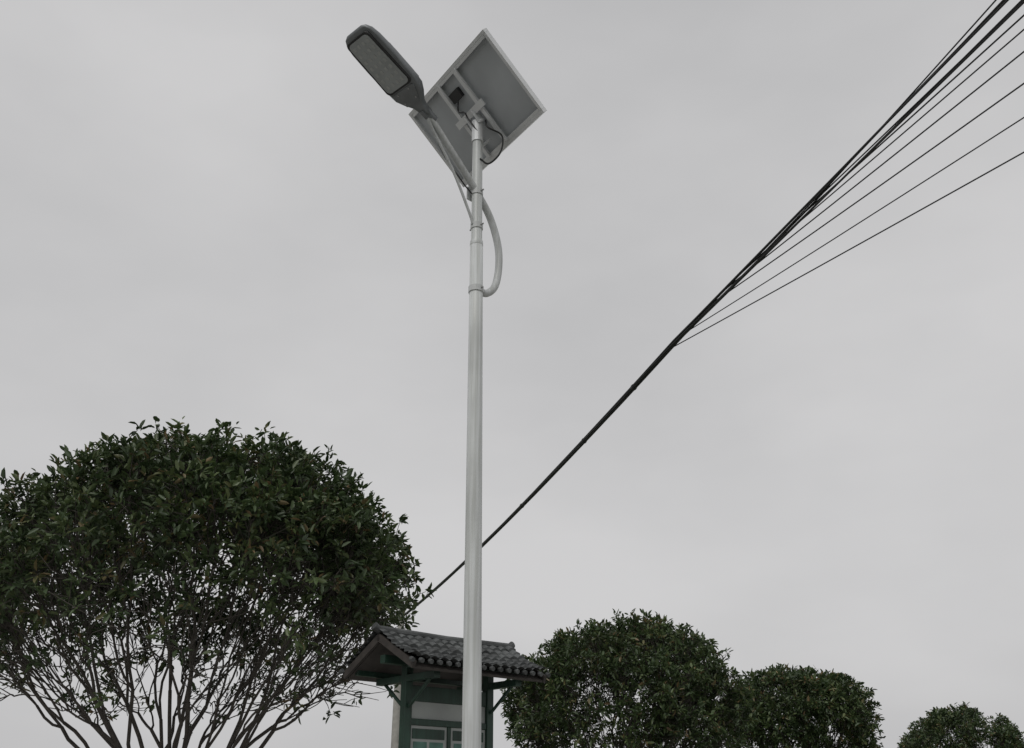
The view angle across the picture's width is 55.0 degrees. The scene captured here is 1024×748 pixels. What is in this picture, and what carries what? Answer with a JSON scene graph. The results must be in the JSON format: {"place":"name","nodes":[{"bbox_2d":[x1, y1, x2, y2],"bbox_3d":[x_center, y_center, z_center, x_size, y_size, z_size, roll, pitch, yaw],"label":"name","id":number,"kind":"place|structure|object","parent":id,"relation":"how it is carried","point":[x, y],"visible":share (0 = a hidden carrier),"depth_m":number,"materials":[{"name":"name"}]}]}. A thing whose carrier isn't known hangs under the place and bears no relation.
{"place":"outdoors","nodes":[
{"label":"outdoors","id":0,"kind":"place"},
{"bbox_2d":[0,0,1023,747],"label":"sky","id":1,"kind":"structure","parent":0,"point":[210,210],"materials":[{"name":"grey"}]},
{"label":"ground","id":2,"kind":"structure","parent":0,"visible":0},
{"bbox_2d":[391,609,411,747],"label":"utility pole","id":3,"kind":"object","parent":2,"relation":"on","point":[395,727],"visible":0.32,"depth_m":30.29,"materials":[{"name":"concrete"}]},
{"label":"pavement","id":4,"kind":"structure","parent":0,"visible":0},
{"bbox_2d":[0,416,436,747],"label":"osmanthus tree","id":5,"kind":"object","parent":4,"relation":"on","point":[293,513],"visible":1,"depth_m":8.24,"materials":[{"name":"green plant"}]},
{"bbox_2d":[339,622,550,747],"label":"notice board shelter","id":6,"kind":"object","parent":4,"relation":"on","point":[424,670],"visible":0.78,"depth_m":7.37,"materials":[{"name":"grey tile"}]},
{"bbox_2d":[346,24,546,747],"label":"solar street lamp","id":7,"kind":"object","parent":4,"relation":"on","point":[478,108],"visible":1,"depth_m":6.53,"materials":[{"name":"white metal"}]},
{"bbox_3d":[2.000,8.842,15.767,2.568,0.130,2.568,0,-24,0],"label":"soil mound","id":8,"kind":"object","parent":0,"visible":0},
{"bbox_2d":[500,608,763,747],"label":"osmanthus tree","id":9,"kind":"object","parent":8,"relation":"on","point":[696,686],"visible":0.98,"depth_m":16.17,"materials":[{"name":"green plant"}]},
{"bbox_3d":[6.600,11.283,21.248,2.568,0.130,2.568,0,-24,0],"label":"soil mound","id":10,"kind":"object","parent":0,"visible":0},
{"bbox_2d":[725,663,885,747],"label":"osmanthus tree","id":11,"kind":"object","parent":10,"relation":"on","point":[822,698],"visible":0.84,"depth_m":21.64,"materials":[{"name":"green plant"}]},
{"bbox_3d":[14.200,14.943,29.470,2.568,0.130,2.568,0,-24,0],"label":"soil mound","id":12,"kind":"object","parent":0,"visible":0},
{"bbox_2d":[897,701,1023,747],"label":"osmanthus tree","id":13,"kind":"object","parent":12,"relation":"on","point":[931,731],"visible":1,"depth_m":30.32,"materials":[{"name":"green plant"}]},
{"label":"utility pole","id":14,"kind":"object","parent":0,"visible":0},
{"bbox_2d":[401,0,1023,616],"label":"overhead cables","id":15,"kind":"object","parent":14,"relation":"attached to","point":[811,204],"visible":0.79,"depth_m":9.62,"materials":[{"name":"black rubber"}]}
]}

